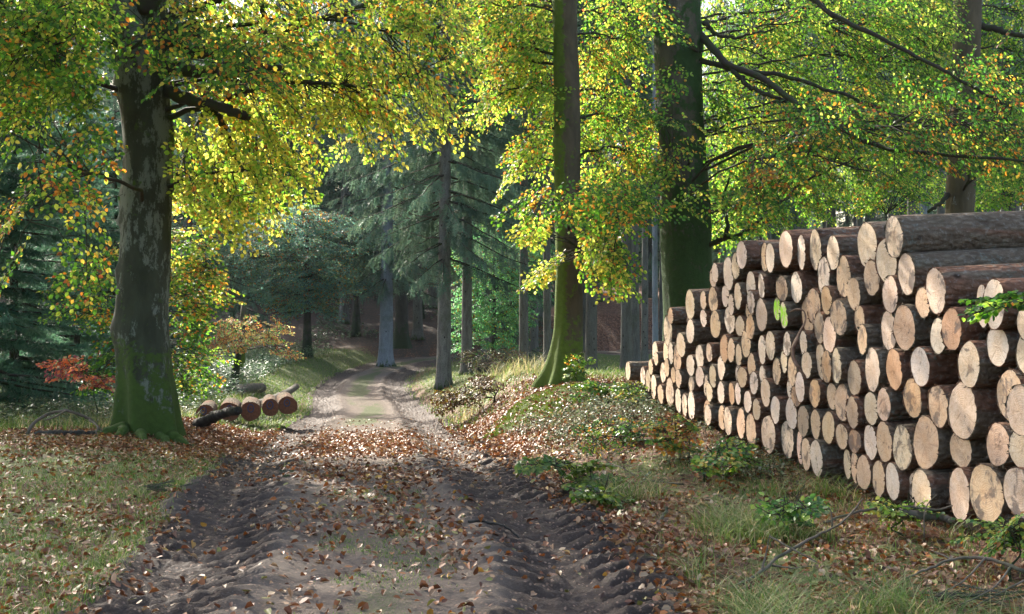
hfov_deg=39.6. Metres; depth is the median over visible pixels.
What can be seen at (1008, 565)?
fallen branch
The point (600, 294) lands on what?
spruce tree
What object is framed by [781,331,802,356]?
log
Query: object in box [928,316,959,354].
log
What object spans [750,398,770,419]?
log
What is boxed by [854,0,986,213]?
spruce tree
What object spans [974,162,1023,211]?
young beech
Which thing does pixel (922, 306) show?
log
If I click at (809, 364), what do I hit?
log
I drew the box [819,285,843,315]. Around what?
log
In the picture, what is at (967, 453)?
log
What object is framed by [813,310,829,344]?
log
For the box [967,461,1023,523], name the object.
log
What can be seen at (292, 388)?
fallen log
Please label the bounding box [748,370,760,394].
log
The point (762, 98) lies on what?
spruce tree
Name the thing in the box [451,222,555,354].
young beech
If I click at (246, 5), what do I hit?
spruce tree
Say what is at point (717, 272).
log
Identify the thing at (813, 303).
log
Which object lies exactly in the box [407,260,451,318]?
shaded beech
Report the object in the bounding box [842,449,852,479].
log
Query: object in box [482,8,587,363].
spruce tree
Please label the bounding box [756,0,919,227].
tree
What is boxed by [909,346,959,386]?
log
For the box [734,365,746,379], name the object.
log
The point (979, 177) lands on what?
spruce tree
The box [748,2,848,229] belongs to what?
spruce tree
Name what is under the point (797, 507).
sapling
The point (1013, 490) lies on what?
log
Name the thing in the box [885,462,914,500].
log
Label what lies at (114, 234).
young spruce
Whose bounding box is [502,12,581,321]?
spruce tree
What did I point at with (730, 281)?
log
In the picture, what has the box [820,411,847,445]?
log
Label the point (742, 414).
log
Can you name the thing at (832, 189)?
young beech
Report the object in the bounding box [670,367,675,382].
log
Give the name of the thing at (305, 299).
shaded beech
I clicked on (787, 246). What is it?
log
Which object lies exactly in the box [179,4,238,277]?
spruce tree
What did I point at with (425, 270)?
spruce tree
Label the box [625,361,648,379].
log
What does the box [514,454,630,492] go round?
sapling
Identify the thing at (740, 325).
log
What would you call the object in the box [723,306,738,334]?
log
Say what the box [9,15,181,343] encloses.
spruce tree
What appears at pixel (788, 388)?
log
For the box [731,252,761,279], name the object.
log
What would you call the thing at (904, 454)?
log
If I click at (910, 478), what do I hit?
log
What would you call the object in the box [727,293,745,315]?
log
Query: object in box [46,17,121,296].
spruce tree
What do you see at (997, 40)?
spruce tree
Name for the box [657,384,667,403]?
log
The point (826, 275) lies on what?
log
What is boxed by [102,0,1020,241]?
sky
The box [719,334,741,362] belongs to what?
log
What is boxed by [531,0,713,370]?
spruce tree
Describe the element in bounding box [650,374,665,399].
log
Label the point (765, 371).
log
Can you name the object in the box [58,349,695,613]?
dirt road
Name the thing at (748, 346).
log
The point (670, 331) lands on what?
log
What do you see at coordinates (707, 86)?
spruce tree
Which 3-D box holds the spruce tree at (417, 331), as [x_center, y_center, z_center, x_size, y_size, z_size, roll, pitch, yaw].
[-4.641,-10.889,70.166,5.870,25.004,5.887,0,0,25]
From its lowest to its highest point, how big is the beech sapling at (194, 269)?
4.600 m
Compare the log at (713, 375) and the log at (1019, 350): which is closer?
the log at (1019, 350)
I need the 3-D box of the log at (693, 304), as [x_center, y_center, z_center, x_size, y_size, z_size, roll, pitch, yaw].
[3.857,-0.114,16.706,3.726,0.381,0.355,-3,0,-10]
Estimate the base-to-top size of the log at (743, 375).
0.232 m
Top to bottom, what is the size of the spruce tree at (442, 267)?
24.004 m
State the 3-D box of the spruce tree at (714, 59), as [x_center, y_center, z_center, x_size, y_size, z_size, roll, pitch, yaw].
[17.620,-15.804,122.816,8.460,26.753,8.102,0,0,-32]
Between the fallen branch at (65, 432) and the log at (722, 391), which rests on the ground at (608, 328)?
the fallen branch at (65, 432)
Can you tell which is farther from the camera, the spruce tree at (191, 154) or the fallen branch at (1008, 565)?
the spruce tree at (191, 154)
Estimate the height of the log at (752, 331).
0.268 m
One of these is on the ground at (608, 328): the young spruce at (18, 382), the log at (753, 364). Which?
the young spruce at (18, 382)
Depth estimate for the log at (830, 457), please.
12.34 m
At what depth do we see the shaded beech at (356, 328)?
69.82 m
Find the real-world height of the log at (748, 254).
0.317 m
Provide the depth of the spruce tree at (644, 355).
59.90 m
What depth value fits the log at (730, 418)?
14.91 m
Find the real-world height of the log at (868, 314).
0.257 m
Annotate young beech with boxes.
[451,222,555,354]
[709,154,873,248]
[843,143,947,220]
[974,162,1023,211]
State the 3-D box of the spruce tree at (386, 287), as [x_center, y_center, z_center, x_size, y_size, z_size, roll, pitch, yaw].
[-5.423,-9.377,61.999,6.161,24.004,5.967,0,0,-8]
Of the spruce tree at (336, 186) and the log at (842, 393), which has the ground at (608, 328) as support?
the spruce tree at (336, 186)
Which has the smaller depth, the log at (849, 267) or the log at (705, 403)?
the log at (849, 267)
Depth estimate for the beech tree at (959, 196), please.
26.81 m
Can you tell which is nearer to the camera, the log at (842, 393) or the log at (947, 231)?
the log at (947, 231)
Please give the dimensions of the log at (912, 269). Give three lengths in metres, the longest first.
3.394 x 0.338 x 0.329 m
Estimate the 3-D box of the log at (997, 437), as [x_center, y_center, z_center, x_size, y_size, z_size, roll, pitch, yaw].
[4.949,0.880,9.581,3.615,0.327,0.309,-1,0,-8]
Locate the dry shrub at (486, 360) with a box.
[456,349,531,372]
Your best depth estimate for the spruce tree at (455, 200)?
84.56 m
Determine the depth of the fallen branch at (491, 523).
9.95 m
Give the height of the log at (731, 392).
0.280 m
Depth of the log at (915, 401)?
10.58 m
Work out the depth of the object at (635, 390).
17.93 m
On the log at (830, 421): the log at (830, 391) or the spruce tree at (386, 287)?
the log at (830, 391)
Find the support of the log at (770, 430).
on the bearer log at (977, 527)
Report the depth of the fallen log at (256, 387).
35.92 m
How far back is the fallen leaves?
10.79 m
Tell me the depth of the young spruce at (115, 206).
41.79 m
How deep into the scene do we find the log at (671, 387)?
17.26 m
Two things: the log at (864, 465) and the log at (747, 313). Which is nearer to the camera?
the log at (864, 465)
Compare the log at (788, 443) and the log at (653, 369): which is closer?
the log at (788, 443)
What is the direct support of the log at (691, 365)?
on the log at (693, 386)
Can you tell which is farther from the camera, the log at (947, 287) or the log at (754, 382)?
the log at (754, 382)
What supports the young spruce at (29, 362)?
on the ground at (608, 328)
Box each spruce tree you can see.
[0,70,77,269]
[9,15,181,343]
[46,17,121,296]
[81,35,121,206]
[118,0,272,359]
[170,0,230,300]
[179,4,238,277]
[196,0,269,296]
[215,0,333,307]
[235,0,339,312]
[265,0,394,303]
[269,0,339,282]
[290,0,381,323]
[313,0,412,295]
[321,0,452,366]
[341,0,548,389]
[358,5,457,339]
[375,0,546,374]
[393,4,460,297]
[411,24,483,295]
[412,67,463,308]
[417,13,555,358]
[455,19,555,353]
[456,0,587,368]
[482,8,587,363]
[494,12,584,356]
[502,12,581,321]
[514,0,652,370]
[518,113,581,296]
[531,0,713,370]
[551,4,621,351]
[551,11,621,301]
[579,0,721,358]
[597,20,657,360]
[602,30,659,297]
[603,29,657,360]
[614,135,641,268]
[618,43,708,340]
[638,67,715,287]
[640,1,728,263]
[701,0,846,239]
[703,0,734,261]
[703,0,746,262]
[710,0,783,265]
[712,0,817,262]
[746,3,878,228]
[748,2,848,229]
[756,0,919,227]
[757,5,822,239]
[792,36,850,228]
[805,16,852,227]
[820,86,864,226]
[837,1,889,225]
[837,12,884,226]
[842,27,856,225]
[845,0,895,218]
[850,15,936,225]
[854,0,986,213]
[854,38,891,220]
[863,2,990,214]
[864,153,933,220]
[877,0,1023,213]
[915,0,992,213]
[932,0,1023,210]
[936,0,1023,211]
[945,2,1023,211]
[979,0,1023,210]
[992,0,1023,210]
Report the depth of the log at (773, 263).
13.60 m
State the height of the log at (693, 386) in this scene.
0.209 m
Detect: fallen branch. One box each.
[34,430,97,435]
[468,520,519,537]
[600,449,683,484]
[656,506,668,523]
[734,498,863,587]
[823,494,952,537]
[897,508,954,523]
[903,550,1023,612]
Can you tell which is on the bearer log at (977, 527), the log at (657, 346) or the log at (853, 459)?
the log at (853, 459)
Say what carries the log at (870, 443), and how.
on the log at (864, 465)
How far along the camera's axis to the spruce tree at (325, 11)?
83.36 m
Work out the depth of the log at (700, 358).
16.10 m
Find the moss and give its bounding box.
[483,382,591,440]
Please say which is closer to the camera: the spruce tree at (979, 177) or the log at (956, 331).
the log at (956, 331)
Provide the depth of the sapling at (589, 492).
11.14 m
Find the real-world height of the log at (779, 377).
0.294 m
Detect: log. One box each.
[192,406,241,426]
[195,400,217,416]
[219,398,240,421]
[226,383,266,394]
[241,384,299,407]
[241,396,260,421]
[261,394,279,415]
[276,392,297,414]
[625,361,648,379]
[639,366,647,384]
[645,370,651,391]
[648,359,660,374]
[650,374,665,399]
[651,341,663,358]
[653,351,663,365]
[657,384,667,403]
[659,362,667,382]
[662,340,668,360]
[663,315,686,346]
[663,358,673,376]
[665,377,677,406]
[667,306,686,323]
[668,342,675,364]
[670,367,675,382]
[673,342,686,369]
[674,388,688,412]
[675,332,706,356]
[675,369,689,387]
[681,393,688,416]
[684,319,720,343]
[685,289,708,318]
[685,354,696,375]
[687,390,706,419]
[688,376,703,391]
[694,366,709,387]
[695,344,717,366]
[699,309,711,327]
[700,290,709,308]
[703,375,709,395]
[703,399,719,419]
[703,403,730,425]
[705,342,720,361]
[705,382,718,403]
[708,286,725,310]
[708,364,736,389]
[709,265,723,286]
[709,308,727,337]
[711,261,723,282]
[716,380,735,404]
[717,355,735,380]
[717,404,743,429]
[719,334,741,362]
[721,285,733,306]
[722,256,746,290]
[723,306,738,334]
[723,406,743,435]
[726,337,741,362]
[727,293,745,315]
[728,381,736,405]
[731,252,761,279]
[733,282,747,309]
[734,315,746,335]
[734,342,747,366]
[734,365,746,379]
[734,381,750,404]
[735,240,779,268]
[736,407,747,438]
[737,366,749,387]
[741,330,758,357]
[743,390,761,412]
[744,314,803,338]
[744,413,761,445]
[744,439,999,538]
[745,270,768,292]
[745,304,749,316]
[746,289,758,314]
[747,352,772,376]
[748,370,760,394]
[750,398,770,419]
[755,297,803,332]
[757,272,793,297]
[757,335,773,364]
[758,365,772,383]
[759,242,777,271]
[759,378,787,406]
[760,415,782,453]
[764,330,798,360]
[765,242,811,273]
[769,395,788,423]
[772,357,787,385]
[773,296,783,320]
[774,275,793,300]
[778,229,812,267]
[778,301,801,328]
[780,350,789,373]
[780,420,797,459]
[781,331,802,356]
[784,397,798,429]
[785,355,801,386]
[785,378,791,397]
[789,386,811,408]
[790,270,818,302]
[794,371,819,402]
[795,432,811,464]
[796,234,813,269]
[797,404,824,437]
[799,330,818,353]
[799,437,814,472]
[801,295,813,330]
[801,351,819,379]
[806,287,822,324]
[808,379,828,408]
[808,439,845,477]
[809,226,859,270]
[809,408,835,438]
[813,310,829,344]
[813,344,824,380]
[816,256,836,292]
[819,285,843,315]
[820,348,834,384]
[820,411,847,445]
[821,315,857,352]
[825,234,857,270]
[826,383,839,409]
[827,298,857,335]
[832,347,865,385]
[834,255,864,297]
[834,383,852,421]
[834,423,864,449]
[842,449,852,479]
[845,277,882,310]
[845,395,868,429]
[846,359,872,395]
[846,429,865,452]
[849,452,865,483]
[852,304,885,332]
[854,454,876,490]
[855,221,886,267]
[857,322,882,354]
[862,257,882,295]
[862,423,879,460]
[863,345,889,392]
[863,390,881,426]
[872,459,889,497]
[874,237,899,281]
[875,385,918,420]
[876,420,917,464]
[879,310,898,351]
[881,275,915,312]
[883,211,1023,258]
[884,348,913,390]
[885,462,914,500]
[890,302,938,351]
[891,423,919,471]
[895,247,1023,295]
[902,378,932,419]
[908,471,913,501]
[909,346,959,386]
[910,415,957,468]
[910,467,953,513]
[912,285,943,318]
[924,263,1023,315]
[927,383,955,428]
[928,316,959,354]
[940,306,990,353]
[946,381,1007,439]
[946,466,979,522]
[948,433,989,466]
[956,340,1018,389]
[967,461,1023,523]
[975,283,989,328]
[983,277,1023,329]
[983,421,1015,468]
[985,328,1019,366]
[994,368,1023,420]
[1001,467,1023,520]
[1003,384,1023,435]
[1006,432,1023,466]
[1015,311,1023,340]
[1015,335,1023,374]
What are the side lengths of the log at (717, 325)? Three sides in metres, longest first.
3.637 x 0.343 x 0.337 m
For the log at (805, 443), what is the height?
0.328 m
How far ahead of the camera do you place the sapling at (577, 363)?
22.21 m
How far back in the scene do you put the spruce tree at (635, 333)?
55.83 m
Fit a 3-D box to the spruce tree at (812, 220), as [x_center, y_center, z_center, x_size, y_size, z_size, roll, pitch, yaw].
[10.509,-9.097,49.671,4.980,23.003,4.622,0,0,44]
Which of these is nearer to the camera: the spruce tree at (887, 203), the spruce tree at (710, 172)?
the spruce tree at (710, 172)
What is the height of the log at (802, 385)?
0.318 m
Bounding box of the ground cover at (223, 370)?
[0,287,804,487]
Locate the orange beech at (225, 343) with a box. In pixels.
[184,314,305,385]
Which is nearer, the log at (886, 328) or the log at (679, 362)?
the log at (886, 328)
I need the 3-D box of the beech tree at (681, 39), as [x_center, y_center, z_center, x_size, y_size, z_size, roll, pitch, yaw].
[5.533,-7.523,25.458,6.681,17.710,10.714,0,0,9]
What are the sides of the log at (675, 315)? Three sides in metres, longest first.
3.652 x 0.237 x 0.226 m
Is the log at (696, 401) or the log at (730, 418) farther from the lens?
the log at (696, 401)
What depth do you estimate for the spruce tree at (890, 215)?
65.88 m
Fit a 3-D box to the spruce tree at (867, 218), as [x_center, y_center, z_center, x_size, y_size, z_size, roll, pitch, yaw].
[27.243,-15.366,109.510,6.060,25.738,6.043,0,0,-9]
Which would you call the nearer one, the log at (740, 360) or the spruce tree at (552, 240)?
the log at (740, 360)
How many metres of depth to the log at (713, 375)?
15.50 m
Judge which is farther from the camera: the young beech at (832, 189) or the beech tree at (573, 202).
the young beech at (832, 189)
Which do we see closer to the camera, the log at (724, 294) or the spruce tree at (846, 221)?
the log at (724, 294)
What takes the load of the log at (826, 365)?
on the log at (830, 391)
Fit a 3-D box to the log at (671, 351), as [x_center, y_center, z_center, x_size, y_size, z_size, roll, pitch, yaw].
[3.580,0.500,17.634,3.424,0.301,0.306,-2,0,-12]
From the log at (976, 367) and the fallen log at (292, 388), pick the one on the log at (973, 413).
the log at (976, 367)
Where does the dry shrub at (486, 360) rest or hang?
on the ground at (608, 328)
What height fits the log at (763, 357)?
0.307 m
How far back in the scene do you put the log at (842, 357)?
11.89 m
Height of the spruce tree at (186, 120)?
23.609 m
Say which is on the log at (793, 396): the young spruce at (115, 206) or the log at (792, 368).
the log at (792, 368)
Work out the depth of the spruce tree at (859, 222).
59.93 m
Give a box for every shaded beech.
[192,211,298,341]
[222,197,374,356]
[328,228,380,336]
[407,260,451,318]
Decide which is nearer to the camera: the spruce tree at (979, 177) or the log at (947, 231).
the log at (947, 231)
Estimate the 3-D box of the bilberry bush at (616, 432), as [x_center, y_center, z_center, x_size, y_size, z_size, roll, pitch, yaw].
[1.162,1.355,15.448,1.071,0.451,1.807,0,0,0]
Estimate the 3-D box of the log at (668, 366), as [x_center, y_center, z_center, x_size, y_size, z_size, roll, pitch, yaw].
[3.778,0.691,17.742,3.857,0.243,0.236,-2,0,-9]
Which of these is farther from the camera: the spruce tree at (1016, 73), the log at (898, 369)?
the spruce tree at (1016, 73)
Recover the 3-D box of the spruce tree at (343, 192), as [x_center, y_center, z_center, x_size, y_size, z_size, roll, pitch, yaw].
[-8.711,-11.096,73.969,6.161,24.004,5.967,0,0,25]
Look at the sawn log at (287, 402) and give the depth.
25.61 m
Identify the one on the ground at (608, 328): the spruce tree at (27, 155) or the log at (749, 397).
the spruce tree at (27, 155)
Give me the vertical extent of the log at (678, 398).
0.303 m
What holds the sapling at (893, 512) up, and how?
on the ground at (608, 328)
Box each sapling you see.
[36,196,246,401]
[36,353,114,416]
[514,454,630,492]
[561,351,595,381]
[566,474,639,511]
[569,377,624,402]
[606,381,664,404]
[633,413,703,463]
[690,436,768,481]
[749,484,832,536]
[863,493,944,538]
[949,511,1023,581]
[957,290,1023,323]
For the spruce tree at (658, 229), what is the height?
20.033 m
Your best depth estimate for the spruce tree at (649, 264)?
83.65 m
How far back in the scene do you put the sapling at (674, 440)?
13.31 m
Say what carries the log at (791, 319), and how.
on the log at (789, 338)
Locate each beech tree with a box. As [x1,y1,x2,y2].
[0,0,745,446]
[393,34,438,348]
[437,0,689,386]
[626,0,1023,340]
[917,0,1023,213]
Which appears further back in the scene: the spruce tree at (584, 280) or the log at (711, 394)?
the spruce tree at (584, 280)
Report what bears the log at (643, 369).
on the log at (648, 378)
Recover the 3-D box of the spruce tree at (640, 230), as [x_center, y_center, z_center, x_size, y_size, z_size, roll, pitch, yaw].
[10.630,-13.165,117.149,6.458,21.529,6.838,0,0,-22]
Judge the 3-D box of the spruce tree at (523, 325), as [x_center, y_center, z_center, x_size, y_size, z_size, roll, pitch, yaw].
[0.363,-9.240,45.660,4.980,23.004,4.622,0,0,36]
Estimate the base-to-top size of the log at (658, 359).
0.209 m
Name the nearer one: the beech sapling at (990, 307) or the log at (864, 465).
the beech sapling at (990, 307)
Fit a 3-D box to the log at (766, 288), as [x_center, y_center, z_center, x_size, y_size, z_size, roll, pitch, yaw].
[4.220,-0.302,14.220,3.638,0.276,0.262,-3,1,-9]
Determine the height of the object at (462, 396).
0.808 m
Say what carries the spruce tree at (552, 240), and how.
on the ground at (608, 328)
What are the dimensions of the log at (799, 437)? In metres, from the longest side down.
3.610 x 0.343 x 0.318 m
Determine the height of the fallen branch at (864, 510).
0.284 m
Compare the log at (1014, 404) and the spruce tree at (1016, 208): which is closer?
the log at (1014, 404)
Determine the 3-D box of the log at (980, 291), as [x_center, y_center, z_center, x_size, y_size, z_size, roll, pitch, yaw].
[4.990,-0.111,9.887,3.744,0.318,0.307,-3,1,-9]
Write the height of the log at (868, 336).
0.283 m
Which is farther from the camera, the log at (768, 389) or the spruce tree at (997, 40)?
the spruce tree at (997, 40)
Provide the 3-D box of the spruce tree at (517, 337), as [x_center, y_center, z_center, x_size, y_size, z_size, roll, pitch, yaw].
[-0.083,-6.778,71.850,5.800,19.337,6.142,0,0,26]
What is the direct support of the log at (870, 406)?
on the log at (870, 443)
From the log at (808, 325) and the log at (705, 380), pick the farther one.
the log at (705, 380)
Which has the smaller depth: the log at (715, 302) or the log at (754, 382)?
the log at (754, 382)
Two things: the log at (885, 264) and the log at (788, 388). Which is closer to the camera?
the log at (885, 264)
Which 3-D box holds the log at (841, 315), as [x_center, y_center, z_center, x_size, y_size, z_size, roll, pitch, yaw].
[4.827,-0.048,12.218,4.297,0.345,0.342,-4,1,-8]
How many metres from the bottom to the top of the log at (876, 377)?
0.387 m
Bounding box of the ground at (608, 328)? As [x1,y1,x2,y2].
[0,272,1023,613]
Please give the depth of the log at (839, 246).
12.12 m
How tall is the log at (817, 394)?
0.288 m
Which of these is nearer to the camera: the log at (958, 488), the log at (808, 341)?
the log at (958, 488)
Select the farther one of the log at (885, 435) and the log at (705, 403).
the log at (705, 403)
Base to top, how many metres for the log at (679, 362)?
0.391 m
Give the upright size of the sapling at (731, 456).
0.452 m
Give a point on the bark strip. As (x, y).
(796, 364)
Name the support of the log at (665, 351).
on the log at (664, 378)
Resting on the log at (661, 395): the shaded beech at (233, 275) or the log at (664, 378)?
the log at (664, 378)
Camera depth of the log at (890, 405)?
11.03 m
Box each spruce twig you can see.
[144,479,198,491]
[279,469,294,476]
[914,580,1023,605]
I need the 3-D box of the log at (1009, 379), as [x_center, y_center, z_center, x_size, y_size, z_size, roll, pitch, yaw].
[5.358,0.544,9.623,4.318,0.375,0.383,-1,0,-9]
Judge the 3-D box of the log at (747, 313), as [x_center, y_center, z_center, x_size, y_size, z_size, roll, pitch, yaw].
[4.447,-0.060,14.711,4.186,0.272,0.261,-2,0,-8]
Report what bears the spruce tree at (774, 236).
on the ground at (608, 328)
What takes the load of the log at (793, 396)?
on the log at (791, 413)
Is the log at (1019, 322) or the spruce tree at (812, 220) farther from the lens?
the spruce tree at (812, 220)
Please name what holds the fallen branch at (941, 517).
on the ground at (608, 328)
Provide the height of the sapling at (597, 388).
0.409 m
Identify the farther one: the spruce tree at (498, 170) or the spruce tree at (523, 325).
the spruce tree at (498, 170)
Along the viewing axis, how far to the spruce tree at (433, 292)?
79.68 m
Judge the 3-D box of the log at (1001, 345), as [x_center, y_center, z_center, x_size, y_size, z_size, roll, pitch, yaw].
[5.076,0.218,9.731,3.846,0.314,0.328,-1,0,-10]
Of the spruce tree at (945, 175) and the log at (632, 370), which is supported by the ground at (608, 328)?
the spruce tree at (945, 175)
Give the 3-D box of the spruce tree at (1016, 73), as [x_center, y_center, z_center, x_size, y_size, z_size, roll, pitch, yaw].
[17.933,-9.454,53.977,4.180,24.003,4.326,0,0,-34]
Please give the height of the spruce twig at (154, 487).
0.117 m
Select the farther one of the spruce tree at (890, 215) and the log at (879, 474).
the spruce tree at (890, 215)
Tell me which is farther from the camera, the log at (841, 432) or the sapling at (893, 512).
the log at (841, 432)
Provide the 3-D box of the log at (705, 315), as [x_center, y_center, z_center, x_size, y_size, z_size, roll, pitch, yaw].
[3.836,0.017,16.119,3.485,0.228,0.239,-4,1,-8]
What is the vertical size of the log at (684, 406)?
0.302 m
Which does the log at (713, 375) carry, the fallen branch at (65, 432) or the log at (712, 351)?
the log at (712, 351)
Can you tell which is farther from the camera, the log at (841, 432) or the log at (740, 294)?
the log at (740, 294)
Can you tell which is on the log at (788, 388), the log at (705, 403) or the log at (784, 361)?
the log at (784, 361)
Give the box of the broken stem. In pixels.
[239,305,245,372]
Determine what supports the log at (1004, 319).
on the log at (1001, 345)
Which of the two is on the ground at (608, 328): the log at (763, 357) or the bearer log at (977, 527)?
the bearer log at (977, 527)
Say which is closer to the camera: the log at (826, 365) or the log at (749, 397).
the log at (826, 365)
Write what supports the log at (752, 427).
on the ground at (608, 328)
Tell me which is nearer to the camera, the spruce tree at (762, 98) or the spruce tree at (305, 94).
the spruce tree at (762, 98)
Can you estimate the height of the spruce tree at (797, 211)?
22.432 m
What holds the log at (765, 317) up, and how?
on the log at (763, 357)
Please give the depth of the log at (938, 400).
10.16 m
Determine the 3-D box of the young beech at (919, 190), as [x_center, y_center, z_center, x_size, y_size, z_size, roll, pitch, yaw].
[10.791,-1.361,39.028,3.618,6.672,3.793,0,0,0]
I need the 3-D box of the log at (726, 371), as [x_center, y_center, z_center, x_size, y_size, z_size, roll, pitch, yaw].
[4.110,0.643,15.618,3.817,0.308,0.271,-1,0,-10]
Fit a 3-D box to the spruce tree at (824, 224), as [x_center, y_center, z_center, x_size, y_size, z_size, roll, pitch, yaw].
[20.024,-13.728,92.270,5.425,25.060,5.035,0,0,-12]
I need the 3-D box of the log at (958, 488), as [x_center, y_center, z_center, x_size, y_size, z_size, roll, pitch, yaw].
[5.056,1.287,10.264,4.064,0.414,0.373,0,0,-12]
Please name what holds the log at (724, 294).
on the log at (729, 322)
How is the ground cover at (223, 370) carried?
on the ground at (608, 328)
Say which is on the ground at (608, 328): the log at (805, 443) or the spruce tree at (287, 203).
the spruce tree at (287, 203)
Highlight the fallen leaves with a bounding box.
[0,372,1023,613]
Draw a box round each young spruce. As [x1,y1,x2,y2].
[0,49,114,413]
[0,87,115,418]
[0,89,113,359]
[0,104,119,390]
[34,106,210,381]
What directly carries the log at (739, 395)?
on the log at (742, 414)
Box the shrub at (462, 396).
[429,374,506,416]
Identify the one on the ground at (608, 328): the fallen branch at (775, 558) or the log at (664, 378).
the fallen branch at (775, 558)
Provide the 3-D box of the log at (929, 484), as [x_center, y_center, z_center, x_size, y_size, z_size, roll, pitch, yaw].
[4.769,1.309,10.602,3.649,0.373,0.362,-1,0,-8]
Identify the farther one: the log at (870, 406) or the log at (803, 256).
the log at (803, 256)
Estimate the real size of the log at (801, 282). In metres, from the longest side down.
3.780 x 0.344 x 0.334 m
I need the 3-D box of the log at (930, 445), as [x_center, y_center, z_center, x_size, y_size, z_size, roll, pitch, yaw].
[4.981,0.972,10.679,4.035,0.448,0.432,0,0,-9]
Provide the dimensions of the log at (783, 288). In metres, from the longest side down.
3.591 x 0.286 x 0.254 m
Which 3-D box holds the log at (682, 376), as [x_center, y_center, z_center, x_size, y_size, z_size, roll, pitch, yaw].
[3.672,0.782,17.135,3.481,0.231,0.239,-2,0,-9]
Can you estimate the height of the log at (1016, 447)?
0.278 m
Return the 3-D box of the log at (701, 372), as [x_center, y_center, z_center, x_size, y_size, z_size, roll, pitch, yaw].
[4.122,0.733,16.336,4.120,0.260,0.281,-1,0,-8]
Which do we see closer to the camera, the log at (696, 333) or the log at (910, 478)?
the log at (910, 478)
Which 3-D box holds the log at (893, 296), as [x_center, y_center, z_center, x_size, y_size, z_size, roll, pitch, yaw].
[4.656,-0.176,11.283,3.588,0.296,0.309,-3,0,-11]
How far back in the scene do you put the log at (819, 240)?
12.57 m
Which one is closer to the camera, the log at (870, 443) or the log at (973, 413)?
the log at (973, 413)
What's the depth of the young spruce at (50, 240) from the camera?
43.85 m
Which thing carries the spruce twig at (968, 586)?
on the fallen leaves
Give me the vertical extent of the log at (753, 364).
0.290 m
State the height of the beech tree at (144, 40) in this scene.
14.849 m
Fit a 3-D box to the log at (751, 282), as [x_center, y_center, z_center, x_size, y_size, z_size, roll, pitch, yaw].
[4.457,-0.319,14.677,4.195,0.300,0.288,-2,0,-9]
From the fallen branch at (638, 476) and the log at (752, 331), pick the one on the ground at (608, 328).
the fallen branch at (638, 476)
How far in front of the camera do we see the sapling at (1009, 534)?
8.21 m
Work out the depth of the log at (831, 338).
12.11 m
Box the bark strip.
[788,308,805,378]
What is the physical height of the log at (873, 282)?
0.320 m
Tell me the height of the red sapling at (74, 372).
1.121 m
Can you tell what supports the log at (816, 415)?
on the log at (830, 457)
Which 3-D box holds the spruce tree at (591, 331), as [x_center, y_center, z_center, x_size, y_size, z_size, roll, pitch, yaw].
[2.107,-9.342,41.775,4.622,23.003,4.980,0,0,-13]
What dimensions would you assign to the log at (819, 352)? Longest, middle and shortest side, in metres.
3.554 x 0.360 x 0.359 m
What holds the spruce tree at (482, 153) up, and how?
on the ground at (608, 328)
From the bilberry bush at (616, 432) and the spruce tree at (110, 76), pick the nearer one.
the bilberry bush at (616, 432)
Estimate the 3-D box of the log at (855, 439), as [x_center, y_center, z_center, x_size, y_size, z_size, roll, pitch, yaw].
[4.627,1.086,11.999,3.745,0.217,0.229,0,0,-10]
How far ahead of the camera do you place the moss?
20.33 m
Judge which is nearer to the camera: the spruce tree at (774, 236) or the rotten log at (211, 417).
the rotten log at (211, 417)
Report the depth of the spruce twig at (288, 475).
12.18 m
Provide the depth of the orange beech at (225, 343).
37.48 m
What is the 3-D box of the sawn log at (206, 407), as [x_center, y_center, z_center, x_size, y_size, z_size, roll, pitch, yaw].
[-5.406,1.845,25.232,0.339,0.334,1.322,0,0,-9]
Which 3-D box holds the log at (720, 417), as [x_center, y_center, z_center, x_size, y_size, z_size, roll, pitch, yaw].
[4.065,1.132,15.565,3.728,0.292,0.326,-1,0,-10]
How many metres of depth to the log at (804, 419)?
12.80 m
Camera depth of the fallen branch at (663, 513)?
10.51 m
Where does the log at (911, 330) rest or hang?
on the log at (898, 369)
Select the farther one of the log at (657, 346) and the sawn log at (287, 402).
the sawn log at (287, 402)
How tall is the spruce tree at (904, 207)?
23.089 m
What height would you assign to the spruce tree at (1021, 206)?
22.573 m
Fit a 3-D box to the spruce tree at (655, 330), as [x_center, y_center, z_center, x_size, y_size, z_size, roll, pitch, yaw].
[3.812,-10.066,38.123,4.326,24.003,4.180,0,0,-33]
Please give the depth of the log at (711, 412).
15.57 m
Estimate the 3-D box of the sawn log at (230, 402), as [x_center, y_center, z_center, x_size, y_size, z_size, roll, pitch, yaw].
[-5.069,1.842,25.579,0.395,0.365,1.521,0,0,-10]
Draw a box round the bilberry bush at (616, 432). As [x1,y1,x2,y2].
[570,412,664,455]
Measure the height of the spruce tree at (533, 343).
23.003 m
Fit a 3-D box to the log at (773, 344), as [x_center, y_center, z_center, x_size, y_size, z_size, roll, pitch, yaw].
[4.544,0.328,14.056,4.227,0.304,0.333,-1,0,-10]
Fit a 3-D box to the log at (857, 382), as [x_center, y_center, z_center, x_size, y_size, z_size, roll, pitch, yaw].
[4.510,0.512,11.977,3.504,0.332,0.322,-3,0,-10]
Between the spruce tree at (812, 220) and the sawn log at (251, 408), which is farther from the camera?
the spruce tree at (812, 220)
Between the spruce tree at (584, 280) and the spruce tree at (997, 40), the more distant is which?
the spruce tree at (584, 280)
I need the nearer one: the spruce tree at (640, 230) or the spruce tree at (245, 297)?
the spruce tree at (245, 297)
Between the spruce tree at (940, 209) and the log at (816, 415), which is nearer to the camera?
the log at (816, 415)

